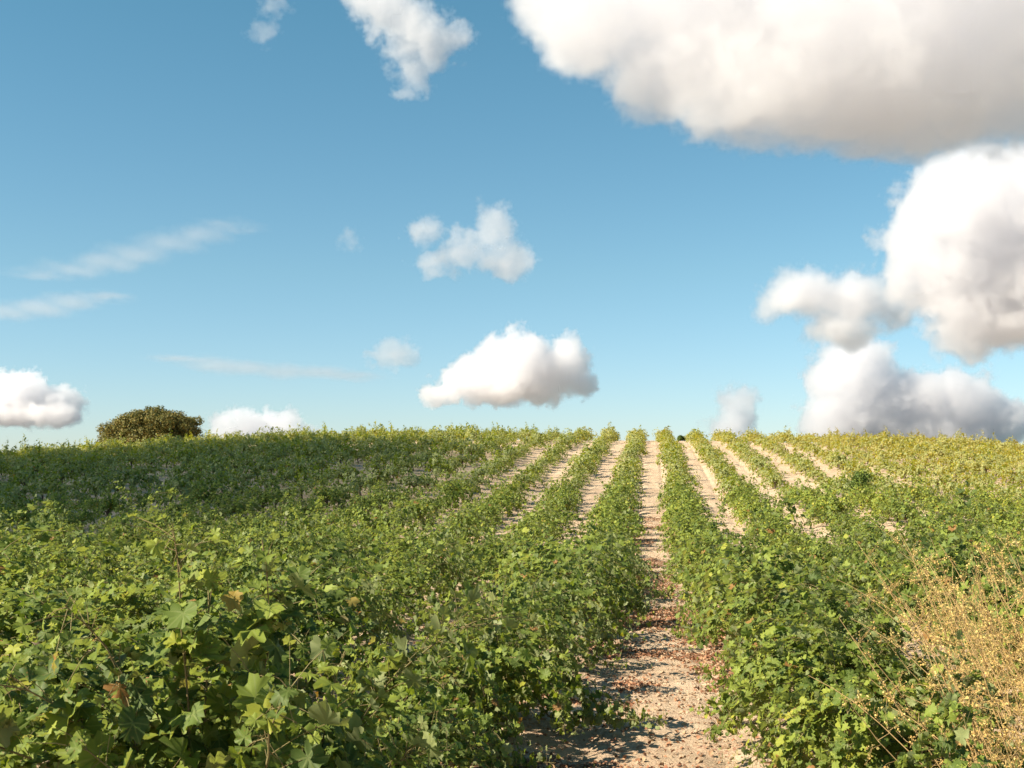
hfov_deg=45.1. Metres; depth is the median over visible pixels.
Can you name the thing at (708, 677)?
grapevine
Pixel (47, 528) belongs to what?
grapevine
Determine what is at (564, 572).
grapevine
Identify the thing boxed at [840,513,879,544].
grapevine
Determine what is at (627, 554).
grapevine
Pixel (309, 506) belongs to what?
grapevine
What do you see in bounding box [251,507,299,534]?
grapevine
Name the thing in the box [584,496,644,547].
grapevine
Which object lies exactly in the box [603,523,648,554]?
grapevine
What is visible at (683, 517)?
grapevine
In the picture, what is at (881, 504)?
grapevine
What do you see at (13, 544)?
grapevine
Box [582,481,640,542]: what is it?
grapevine
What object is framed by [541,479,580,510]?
grapevine
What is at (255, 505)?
grapevine
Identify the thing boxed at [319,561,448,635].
grapevine
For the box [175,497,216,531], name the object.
grapevine
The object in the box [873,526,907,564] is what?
grapevine
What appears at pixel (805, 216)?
sky
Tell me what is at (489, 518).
grapevine
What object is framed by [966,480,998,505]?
grapevine
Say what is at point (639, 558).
grapevine
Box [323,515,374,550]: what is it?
grapevine
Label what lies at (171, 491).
grapevine
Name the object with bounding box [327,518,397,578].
grapevine
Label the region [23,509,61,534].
grapevine
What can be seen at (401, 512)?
grapevine
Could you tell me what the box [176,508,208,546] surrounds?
grapevine
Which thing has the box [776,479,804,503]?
grapevine
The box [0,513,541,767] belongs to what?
grapevine
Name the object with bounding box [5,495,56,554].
grapevine
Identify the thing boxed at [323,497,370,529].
grapevine
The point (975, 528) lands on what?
grapevine
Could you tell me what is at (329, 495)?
grapevine
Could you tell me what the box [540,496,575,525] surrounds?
grapevine
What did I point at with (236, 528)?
grapevine
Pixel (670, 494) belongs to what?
grapevine
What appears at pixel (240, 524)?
grapevine
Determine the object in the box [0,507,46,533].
grapevine
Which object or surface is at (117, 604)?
grapevine
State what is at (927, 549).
grapevine
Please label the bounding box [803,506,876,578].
grapevine
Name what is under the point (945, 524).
grapevine
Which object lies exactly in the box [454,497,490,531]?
grapevine
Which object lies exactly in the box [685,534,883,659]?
grapevine
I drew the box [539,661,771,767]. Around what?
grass
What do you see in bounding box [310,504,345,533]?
grapevine
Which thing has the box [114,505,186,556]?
grapevine
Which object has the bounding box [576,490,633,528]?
grapevine
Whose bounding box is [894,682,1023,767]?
grapevine
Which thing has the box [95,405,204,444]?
oak tree
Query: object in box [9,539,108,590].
grapevine
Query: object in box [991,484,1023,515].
grapevine
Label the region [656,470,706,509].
grapevine
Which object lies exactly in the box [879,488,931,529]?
grapevine
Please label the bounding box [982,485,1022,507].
grapevine
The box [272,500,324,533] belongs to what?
grapevine
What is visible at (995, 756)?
dry weed
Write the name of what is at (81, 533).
grapevine
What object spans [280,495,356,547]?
grapevine
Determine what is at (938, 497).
grapevine
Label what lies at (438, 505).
grapevine
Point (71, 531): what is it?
grapevine
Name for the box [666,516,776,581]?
grapevine
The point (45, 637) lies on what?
grapevine
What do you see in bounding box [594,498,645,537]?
grapevine
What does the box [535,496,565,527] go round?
grapevine
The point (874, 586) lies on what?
grapevine
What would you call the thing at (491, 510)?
grapevine
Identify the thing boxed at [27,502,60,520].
grapevine
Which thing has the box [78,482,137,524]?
grapevine
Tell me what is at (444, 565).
grapevine
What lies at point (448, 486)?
grapevine
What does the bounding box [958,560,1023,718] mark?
weed
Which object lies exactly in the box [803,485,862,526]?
grapevine
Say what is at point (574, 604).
grapevine
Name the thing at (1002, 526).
grapevine
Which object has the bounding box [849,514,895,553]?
grapevine
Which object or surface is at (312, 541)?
grapevine
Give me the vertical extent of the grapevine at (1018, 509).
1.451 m
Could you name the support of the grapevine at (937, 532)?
on the ground at (652, 478)
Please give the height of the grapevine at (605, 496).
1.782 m
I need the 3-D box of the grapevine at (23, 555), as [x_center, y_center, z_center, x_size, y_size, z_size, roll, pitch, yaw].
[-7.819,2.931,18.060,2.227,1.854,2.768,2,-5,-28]
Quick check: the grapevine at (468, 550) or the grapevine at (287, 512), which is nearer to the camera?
the grapevine at (468, 550)
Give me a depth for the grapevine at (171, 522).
40.94 m
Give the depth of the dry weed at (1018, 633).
10.14 m
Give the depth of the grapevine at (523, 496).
59.53 m
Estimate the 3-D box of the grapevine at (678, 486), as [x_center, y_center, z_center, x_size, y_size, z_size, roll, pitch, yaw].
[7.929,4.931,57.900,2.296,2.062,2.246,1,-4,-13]
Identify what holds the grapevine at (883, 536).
on the ground at (652, 478)
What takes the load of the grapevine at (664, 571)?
on the ground at (652, 478)
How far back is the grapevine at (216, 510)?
51.96 m
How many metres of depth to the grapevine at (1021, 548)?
23.82 m
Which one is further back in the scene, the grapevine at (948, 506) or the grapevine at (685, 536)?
the grapevine at (948, 506)
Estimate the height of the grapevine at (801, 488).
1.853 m
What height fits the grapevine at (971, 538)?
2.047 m
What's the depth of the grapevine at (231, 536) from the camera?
36.33 m
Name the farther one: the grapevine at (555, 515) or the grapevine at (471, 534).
the grapevine at (555, 515)
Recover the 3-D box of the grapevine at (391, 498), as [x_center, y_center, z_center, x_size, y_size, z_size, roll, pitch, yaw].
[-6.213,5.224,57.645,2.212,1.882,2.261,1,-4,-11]
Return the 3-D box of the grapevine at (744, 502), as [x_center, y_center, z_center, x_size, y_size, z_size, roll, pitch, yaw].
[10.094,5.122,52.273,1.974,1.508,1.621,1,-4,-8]
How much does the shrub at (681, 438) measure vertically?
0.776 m
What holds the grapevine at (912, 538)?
on the ground at (652, 478)
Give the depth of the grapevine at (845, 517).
45.26 m
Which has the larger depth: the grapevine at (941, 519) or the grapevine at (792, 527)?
the grapevine at (941, 519)
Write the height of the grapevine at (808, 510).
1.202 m
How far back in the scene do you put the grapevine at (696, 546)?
23.19 m
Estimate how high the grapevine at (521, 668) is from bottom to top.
1.167 m
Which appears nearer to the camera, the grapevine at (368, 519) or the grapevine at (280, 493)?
the grapevine at (368, 519)
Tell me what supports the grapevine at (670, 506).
on the ground at (652, 478)
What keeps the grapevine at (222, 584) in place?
on the ground at (652, 478)
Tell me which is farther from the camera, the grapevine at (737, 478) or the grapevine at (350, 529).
the grapevine at (737, 478)
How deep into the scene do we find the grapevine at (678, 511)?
45.20 m
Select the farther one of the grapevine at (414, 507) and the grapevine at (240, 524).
the grapevine at (414, 507)
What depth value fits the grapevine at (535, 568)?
18.07 m
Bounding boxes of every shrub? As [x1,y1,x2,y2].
[677,435,685,440]
[848,468,872,490]
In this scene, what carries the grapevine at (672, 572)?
on the ground at (652, 478)
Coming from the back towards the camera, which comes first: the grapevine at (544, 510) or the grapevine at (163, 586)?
the grapevine at (544, 510)
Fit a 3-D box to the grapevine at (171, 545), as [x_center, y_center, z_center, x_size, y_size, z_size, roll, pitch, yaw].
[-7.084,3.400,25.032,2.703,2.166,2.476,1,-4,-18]
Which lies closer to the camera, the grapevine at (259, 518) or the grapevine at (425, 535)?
the grapevine at (425, 535)
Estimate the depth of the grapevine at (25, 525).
47.22 m
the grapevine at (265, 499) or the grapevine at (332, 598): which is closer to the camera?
the grapevine at (332, 598)
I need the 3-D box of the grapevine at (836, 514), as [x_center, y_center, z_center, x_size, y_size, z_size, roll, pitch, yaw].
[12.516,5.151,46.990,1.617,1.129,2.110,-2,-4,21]
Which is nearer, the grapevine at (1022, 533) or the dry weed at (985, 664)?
the dry weed at (985, 664)
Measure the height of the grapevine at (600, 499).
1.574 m
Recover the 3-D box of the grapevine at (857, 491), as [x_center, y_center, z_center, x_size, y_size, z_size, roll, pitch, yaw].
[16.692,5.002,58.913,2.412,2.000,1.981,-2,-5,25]
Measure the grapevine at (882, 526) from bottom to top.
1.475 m
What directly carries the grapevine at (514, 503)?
on the ground at (652, 478)
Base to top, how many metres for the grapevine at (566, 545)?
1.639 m
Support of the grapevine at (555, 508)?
on the ground at (652, 478)
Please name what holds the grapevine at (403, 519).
on the ground at (652, 478)
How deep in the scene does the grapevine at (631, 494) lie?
57.04 m
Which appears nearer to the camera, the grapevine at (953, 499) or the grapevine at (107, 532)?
the grapevine at (107, 532)
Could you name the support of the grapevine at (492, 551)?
on the ground at (652, 478)
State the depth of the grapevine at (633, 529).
33.54 m
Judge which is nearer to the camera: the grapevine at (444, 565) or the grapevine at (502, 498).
the grapevine at (444, 565)
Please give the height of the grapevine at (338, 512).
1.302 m
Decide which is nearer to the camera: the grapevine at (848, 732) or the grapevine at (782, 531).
the grapevine at (848, 732)
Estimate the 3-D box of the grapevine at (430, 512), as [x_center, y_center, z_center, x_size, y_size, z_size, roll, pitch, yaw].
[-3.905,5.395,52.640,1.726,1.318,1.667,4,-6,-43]
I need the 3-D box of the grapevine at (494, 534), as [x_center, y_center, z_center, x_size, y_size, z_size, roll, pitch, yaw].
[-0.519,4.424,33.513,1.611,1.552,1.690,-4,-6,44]
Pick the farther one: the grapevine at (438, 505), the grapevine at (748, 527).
the grapevine at (438, 505)
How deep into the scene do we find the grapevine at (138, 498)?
58.64 m
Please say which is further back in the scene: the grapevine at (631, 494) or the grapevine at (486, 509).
the grapevine at (631, 494)
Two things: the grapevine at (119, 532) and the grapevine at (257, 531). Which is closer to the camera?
the grapevine at (257, 531)
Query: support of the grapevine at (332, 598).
on the ground at (652, 478)
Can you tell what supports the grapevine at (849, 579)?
on the ground at (652, 478)
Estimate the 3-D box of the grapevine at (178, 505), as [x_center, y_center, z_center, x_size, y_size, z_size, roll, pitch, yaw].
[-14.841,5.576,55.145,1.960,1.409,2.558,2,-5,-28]
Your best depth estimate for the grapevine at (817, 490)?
54.36 m
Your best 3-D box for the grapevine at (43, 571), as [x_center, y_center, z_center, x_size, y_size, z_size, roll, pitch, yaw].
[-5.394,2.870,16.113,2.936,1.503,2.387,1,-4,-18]
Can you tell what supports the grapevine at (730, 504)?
on the ground at (652, 478)
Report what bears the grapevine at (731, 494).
on the ground at (652, 478)
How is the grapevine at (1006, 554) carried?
on the ground at (652, 478)
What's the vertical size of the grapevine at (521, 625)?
1.783 m
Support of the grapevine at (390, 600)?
on the ground at (652, 478)
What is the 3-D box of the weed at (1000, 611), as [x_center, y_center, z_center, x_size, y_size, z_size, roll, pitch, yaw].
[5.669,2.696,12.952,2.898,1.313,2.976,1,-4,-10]
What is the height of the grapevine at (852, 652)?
1.451 m
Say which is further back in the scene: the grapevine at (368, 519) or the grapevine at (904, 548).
the grapevine at (368, 519)
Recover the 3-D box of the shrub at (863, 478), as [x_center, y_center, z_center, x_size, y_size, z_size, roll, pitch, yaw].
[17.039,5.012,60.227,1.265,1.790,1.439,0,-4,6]
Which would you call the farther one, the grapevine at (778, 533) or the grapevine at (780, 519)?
the grapevine at (780, 519)
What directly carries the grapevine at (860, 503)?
on the ground at (652, 478)
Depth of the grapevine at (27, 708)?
7.94 m
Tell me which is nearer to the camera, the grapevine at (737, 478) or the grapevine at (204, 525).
the grapevine at (204, 525)
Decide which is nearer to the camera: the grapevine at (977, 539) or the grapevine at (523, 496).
the grapevine at (977, 539)
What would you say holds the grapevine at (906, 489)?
on the ground at (652, 478)
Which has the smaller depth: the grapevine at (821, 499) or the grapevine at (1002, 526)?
the grapevine at (1002, 526)
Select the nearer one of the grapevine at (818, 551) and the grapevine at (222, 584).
the grapevine at (222, 584)
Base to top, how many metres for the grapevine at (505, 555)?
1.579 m
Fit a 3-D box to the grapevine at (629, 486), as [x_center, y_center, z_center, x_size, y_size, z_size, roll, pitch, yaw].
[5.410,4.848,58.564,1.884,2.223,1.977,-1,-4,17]
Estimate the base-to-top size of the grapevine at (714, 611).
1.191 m
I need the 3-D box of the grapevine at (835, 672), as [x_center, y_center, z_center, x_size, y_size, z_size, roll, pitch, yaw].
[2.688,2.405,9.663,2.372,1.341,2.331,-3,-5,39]
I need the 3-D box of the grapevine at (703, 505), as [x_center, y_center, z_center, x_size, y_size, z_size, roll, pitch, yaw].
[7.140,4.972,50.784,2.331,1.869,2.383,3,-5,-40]
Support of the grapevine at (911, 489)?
on the ground at (652, 478)
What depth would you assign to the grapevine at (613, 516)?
37.19 m
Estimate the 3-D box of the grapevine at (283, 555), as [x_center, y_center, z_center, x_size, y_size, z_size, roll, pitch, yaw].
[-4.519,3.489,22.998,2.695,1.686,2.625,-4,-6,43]
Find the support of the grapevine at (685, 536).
on the ground at (652, 478)
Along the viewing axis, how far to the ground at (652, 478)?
19.41 m
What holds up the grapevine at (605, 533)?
on the ground at (652, 478)
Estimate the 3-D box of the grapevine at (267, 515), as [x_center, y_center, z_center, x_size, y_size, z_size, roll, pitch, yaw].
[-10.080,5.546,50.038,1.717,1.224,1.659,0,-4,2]
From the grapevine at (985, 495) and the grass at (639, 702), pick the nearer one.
the grass at (639, 702)
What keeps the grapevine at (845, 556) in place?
on the ground at (652, 478)
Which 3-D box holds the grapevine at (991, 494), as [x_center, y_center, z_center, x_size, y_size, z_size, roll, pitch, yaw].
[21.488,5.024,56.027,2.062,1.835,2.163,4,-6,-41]
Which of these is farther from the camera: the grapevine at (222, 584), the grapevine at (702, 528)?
the grapevine at (702, 528)
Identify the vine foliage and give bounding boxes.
[0,421,1023,533]
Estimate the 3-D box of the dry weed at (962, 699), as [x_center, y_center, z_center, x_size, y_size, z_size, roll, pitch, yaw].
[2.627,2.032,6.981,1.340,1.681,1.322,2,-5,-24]
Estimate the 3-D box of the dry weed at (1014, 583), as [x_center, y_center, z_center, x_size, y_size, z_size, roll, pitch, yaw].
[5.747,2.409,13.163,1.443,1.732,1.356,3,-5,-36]
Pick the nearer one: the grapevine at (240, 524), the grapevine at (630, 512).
the grapevine at (240, 524)
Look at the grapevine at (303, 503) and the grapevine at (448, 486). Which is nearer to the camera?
the grapevine at (303, 503)
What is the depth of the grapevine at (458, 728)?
7.89 m
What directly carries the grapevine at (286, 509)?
on the ground at (652, 478)
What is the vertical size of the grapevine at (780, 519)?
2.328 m
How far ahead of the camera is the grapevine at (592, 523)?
30.61 m
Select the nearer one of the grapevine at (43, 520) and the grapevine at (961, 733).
the grapevine at (961, 733)
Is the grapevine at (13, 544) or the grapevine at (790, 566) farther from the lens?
the grapevine at (13, 544)
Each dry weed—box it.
[808,594,1023,767]
[837,524,1023,717]
[854,552,1023,761]
[909,533,1023,718]
[960,534,1023,608]
[969,730,1023,767]
[971,709,1023,765]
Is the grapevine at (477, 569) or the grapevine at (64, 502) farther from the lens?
the grapevine at (64, 502)
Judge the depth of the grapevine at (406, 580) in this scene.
20.02 m
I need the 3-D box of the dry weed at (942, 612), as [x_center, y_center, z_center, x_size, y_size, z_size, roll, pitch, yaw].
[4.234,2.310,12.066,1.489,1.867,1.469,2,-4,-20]
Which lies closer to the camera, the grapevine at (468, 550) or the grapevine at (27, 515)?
the grapevine at (468, 550)
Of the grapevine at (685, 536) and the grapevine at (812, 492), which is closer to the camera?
the grapevine at (685, 536)
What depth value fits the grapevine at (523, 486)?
61.27 m
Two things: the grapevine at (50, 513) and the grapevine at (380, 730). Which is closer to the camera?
the grapevine at (380, 730)
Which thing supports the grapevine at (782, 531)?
on the ground at (652, 478)
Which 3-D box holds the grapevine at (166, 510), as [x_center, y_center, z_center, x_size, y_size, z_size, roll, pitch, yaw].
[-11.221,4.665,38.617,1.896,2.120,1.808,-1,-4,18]
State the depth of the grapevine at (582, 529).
26.67 m
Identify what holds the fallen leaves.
on the ground at (652, 478)
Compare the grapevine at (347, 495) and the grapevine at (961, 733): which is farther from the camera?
the grapevine at (347, 495)
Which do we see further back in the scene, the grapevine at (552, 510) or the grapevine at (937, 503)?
the grapevine at (937, 503)
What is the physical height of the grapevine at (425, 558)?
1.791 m
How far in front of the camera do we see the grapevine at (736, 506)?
50.22 m
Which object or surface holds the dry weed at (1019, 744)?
on the ground at (652, 478)
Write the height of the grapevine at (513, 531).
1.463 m
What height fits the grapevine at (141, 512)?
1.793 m
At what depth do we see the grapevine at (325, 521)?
38.22 m
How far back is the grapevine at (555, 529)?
42.59 m
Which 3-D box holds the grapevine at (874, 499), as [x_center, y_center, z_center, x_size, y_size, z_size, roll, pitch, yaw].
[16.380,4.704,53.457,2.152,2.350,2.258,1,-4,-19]
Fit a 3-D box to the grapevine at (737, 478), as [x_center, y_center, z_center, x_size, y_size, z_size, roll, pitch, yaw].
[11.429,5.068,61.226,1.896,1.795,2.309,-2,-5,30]
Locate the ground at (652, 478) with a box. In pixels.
[0,440,1023,767]
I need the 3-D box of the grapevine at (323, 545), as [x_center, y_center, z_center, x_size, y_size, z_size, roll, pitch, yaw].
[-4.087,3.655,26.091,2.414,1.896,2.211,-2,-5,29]
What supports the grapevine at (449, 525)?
on the ground at (652, 478)
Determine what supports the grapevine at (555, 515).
on the ground at (652, 478)
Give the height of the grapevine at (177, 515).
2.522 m
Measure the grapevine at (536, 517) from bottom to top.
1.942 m
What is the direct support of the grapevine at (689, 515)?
on the ground at (652, 478)
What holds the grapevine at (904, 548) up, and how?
on the ground at (652, 478)
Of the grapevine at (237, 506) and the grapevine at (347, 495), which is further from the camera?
the grapevine at (347, 495)
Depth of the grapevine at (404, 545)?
32.64 m
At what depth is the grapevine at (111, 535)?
21.36 m
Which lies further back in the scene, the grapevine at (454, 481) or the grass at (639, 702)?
the grapevine at (454, 481)
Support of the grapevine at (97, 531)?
on the ground at (652, 478)
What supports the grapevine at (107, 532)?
on the ground at (652, 478)
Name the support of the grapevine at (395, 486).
on the ground at (652, 478)
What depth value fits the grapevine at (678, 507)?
46.97 m
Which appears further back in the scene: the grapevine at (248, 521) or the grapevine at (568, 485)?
the grapevine at (568, 485)
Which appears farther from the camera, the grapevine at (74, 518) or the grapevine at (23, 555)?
the grapevine at (74, 518)
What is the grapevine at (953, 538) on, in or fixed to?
on the ground at (652, 478)
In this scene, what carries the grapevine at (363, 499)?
on the ground at (652, 478)
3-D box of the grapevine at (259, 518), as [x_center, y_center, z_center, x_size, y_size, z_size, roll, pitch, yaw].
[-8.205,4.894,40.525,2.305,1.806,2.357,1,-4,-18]
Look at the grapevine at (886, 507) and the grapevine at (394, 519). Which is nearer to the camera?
the grapevine at (394, 519)
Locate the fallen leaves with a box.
[340,509,972,767]
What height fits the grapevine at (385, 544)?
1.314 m
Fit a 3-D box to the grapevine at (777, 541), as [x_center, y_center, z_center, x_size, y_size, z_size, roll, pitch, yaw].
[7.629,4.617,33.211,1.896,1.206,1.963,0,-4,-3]
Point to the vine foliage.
(953, 452)
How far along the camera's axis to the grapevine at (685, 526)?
39.38 m
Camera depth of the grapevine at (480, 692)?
9.59 m
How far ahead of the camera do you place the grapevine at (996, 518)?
44.33 m
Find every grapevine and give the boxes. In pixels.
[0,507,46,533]
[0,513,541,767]
[0,514,115,665]
[0,517,52,590]
[0,520,42,564]
[0,535,140,652]
[0,575,318,742]
[0,631,154,767]
[1,509,96,586]
[4,501,43,530]
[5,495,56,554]
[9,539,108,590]
[10,513,38,534]
[11,494,151,587]
[11,550,176,643]
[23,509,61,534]
[23,516,73,543]
[27,500,116,567]
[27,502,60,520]
[39,490,74,515]
[47,502,84,533]
[50,549,378,727]
[53,516,86,553]
[59,539,176,590]
[65,482,105,515]
[66,502,99,526]
[71,519,87,545]
[71,524,164,580]
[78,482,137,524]
[81,521,112,540]
[87,505,133,535]
[95,547,222,630]
[98,476,167,544]
[111,498,227,582]
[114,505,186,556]
[122,482,163,514]
[127,487,184,531]
[128,491,158,529]
[135,499,186,540]
[141,482,256,582]
[150,519,257,599]
[157,495,198,527]
[160,493,201,518]
[165,514,201,539]
[165,530,260,581]
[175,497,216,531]
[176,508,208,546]
[176,529,281,595]
[181,500,233,544]
[186,457,233,513]
[187,487,233,527]
[194,535,408,680]
[199,474,256,521]
[199,547,407,676]
[205,529,280,569]
[206,509,246,543]
[210,517,247,536]
[221,518,272,543]
[229,494,266,531]
[229,527,314,592]
[231,490,261,516]
[234,486,310,566]
[237,522,346,593]
[238,468,281,513]
[239,509,289,536]
[242,505,280,523]
[242,526,429,646]
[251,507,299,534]
[258,504,330,554]
[260,476,295,507]
[271,481,319,519]
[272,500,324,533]
[273,497,303,520]
[279,512,370,583]
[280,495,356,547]
[288,654,513,767]
[302,491,327,516]
[306,476,351,509]
[308,515,348,540]
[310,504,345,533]
[313,590,559,767]
[318,504,359,527]
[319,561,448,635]
[323,479,356,506]
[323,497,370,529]
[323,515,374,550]
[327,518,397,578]
[334,518,373,550]
[334,531,373,580]
[336,489,373,522]
[338,481,398,543]
[344,541,449,624]
[349,477,389,513]
[358,710,462,767]
[359,490,426,573]
[361,518,422,560]
[363,531,404,579]
[366,477,399,512]
[367,485,415,534]
[367,517,482,614]
[368,481,407,506]
[369,495,478,607]
[379,500,421,535]
[382,599,667,746]
[387,484,413,502]
[389,531,486,602]
[397,487,442,529]
[407,497,441,521]
[413,515,450,550]
[416,522,447,560]
[418,528,603,694]
[421,482,454,512]
[422,487,449,517]
[425,509,475,549]
[427,469,476,508]
[429,572,627,676]
[430,501,488,541]
[432,520,515,587]
[435,462,477,503]
[438,508,483,545]
[444,532,513,583]
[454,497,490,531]
[457,500,495,536]
[463,546,626,656]
[467,493,510,527]
[468,521,514,557]
[472,476,514,518]
[472,523,537,577]
[476,492,504,520]
[476,525,653,617]
[479,480,521,514]
[479,527,683,627]
[485,537,645,641]
[490,472,529,501]
[490,477,529,506]
[496,514,524,565]
[497,515,543,555]
[499,500,651,606]
[500,490,529,509]
[501,525,540,558]
[505,496,560,545]
[506,500,579,533]
[513,513,568,545]
[515,489,569,539]
[524,525,648,607]
[531,484,576,514]
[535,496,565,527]
[537,501,568,520]
[539,476,581,517]
[539,508,655,595]
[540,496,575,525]
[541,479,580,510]
[542,465,586,502]
[543,477,582,506]
[563,518,646,569]
[573,534,663,588]
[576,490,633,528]
[580,518,640,580]
[580,534,656,576]
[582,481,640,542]
[583,477,637,516]
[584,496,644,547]
[585,508,631,551]
[593,477,633,508]
[593,487,642,520]
[593,511,633,548]
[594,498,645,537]
[595,502,649,535]
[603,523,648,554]
[606,475,645,509]
[612,465,646,506]
[652,489,706,531]
[652,525,759,599]
[654,469,705,506]
[655,490,712,544]
[655,534,735,577]
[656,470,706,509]
[656,479,705,513]
[657,495,717,552]
[659,492,689,518]
[661,495,694,527]
[664,511,729,552]
[664,543,903,655]
[665,486,711,522]
[665,498,753,584]
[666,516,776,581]
[666,532,738,573]
[668,491,718,535]
[668,506,705,537]
[669,514,726,561]
[674,491,827,630]
[676,516,773,599]
[676,566,848,640]
[683,504,794,613]
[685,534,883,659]
[689,573,945,758]
[694,576,916,692]
[703,599,1020,767]
[717,468,759,500]
[719,480,749,504]
[727,485,752,506]
[729,479,773,510]
[729,487,767,519]
[732,483,770,523]
[733,510,793,544]
[734,470,786,527]
[734,630,1023,767]
[742,482,792,533]
[750,484,815,547]
[756,498,827,556]
[756,515,796,558]
[759,514,808,554]
[764,534,818,573]
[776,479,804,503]
[779,524,858,579]
[784,475,810,505]
[787,476,823,510]
[792,510,871,583]
[798,494,823,518]
[799,475,848,523]
[800,483,833,514]
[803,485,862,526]
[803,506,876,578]
[809,520,890,592]
[811,534,937,611]
[819,504,854,528]
[821,499,876,542]
[830,522,915,593]
[833,504,866,533]
[840,508,876,529]
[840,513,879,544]
[841,468,883,502]
[845,491,870,508]
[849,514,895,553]
[851,482,883,511]
[851,532,975,619]
[853,512,908,553]
[857,465,903,517]
[857,514,999,626]
[862,491,904,520]
[868,481,1020,646]
[871,489,913,525]
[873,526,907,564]
[878,516,1023,680]
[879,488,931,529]
[885,498,966,565]
[885,525,918,564]
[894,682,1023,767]
[897,473,935,504]
[902,475,940,507]
[905,486,959,535]
[907,502,949,533]
[915,524,956,559]
[916,485,951,512]
[919,489,955,515]
[921,509,974,541]
[928,504,1023,575]
[931,496,994,545]
[937,483,976,523]
[937,522,998,560]
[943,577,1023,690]
[946,727,996,767]
[947,508,1006,549]
[953,507,1020,552]
[957,497,995,528]
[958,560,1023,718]
[962,541,1023,592]
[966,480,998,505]
[967,482,1021,531]
[969,474,1014,509]
[974,498,1023,538]
[977,511,1022,557]
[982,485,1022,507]
[983,542,1022,593]
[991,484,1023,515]
[994,516,1023,558]
[995,496,1023,540]
[1004,490,1023,516]
[1011,522,1023,544]
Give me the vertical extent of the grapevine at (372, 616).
1.548 m
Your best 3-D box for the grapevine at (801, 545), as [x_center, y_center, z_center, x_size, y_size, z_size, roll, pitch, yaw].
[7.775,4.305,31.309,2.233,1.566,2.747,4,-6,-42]
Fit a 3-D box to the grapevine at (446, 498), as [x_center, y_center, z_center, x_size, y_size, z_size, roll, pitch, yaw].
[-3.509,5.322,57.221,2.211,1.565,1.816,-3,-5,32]
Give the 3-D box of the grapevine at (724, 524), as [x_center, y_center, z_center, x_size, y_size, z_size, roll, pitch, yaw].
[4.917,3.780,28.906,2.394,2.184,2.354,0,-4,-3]
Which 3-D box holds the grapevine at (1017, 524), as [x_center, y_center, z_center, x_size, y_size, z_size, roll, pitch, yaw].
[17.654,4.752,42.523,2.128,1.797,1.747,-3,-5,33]
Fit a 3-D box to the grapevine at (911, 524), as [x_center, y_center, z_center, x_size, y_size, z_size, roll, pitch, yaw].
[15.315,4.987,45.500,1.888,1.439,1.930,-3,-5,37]
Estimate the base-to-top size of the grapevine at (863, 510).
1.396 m
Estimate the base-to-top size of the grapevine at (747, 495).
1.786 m
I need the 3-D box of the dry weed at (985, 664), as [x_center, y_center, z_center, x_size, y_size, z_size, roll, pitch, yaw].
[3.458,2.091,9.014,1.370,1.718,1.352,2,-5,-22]
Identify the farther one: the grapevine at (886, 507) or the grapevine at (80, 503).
the grapevine at (80, 503)
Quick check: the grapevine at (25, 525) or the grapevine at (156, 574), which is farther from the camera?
the grapevine at (25, 525)
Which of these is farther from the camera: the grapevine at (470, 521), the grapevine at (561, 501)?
the grapevine at (561, 501)
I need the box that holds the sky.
[0,0,1023,451]
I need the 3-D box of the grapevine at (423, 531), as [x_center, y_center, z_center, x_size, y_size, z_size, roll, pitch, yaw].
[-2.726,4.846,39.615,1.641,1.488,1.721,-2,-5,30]
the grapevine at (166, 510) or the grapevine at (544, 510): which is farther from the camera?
the grapevine at (544, 510)
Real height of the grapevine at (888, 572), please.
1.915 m
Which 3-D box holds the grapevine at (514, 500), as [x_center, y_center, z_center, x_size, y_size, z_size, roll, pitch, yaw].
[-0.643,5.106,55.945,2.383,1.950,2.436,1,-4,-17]
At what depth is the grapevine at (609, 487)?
53.54 m
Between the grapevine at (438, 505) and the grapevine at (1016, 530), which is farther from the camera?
the grapevine at (438, 505)
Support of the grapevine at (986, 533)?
on the ground at (652, 478)
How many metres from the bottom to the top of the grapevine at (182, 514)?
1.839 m
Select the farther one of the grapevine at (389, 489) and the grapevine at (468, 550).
the grapevine at (389, 489)
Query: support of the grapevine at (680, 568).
on the ground at (652, 478)
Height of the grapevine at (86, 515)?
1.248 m
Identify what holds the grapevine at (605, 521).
on the ground at (652, 478)
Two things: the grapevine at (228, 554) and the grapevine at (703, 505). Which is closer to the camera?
the grapevine at (228, 554)
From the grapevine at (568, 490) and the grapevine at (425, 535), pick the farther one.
the grapevine at (568, 490)
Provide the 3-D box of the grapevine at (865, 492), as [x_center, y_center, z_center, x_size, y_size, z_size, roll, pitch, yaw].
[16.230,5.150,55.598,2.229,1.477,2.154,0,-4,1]
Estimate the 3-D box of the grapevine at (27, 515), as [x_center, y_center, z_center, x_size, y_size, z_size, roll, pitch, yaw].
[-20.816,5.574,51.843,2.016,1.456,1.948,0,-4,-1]
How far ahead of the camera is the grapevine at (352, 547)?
28.09 m
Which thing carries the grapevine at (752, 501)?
on the ground at (652, 478)
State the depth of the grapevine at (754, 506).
46.21 m
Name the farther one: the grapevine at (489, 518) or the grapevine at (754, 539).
the grapevine at (489, 518)
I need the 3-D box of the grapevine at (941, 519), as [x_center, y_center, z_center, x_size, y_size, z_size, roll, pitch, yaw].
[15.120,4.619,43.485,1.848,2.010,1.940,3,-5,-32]
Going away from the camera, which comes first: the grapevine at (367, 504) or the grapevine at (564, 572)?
the grapevine at (564, 572)
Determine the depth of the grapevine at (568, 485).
60.97 m
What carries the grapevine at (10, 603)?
on the ground at (652, 478)
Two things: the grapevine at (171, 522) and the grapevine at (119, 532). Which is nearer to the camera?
the grapevine at (119, 532)
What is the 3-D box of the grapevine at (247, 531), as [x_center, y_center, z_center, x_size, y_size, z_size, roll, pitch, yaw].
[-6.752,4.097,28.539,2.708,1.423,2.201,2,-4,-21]
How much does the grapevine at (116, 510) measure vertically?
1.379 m

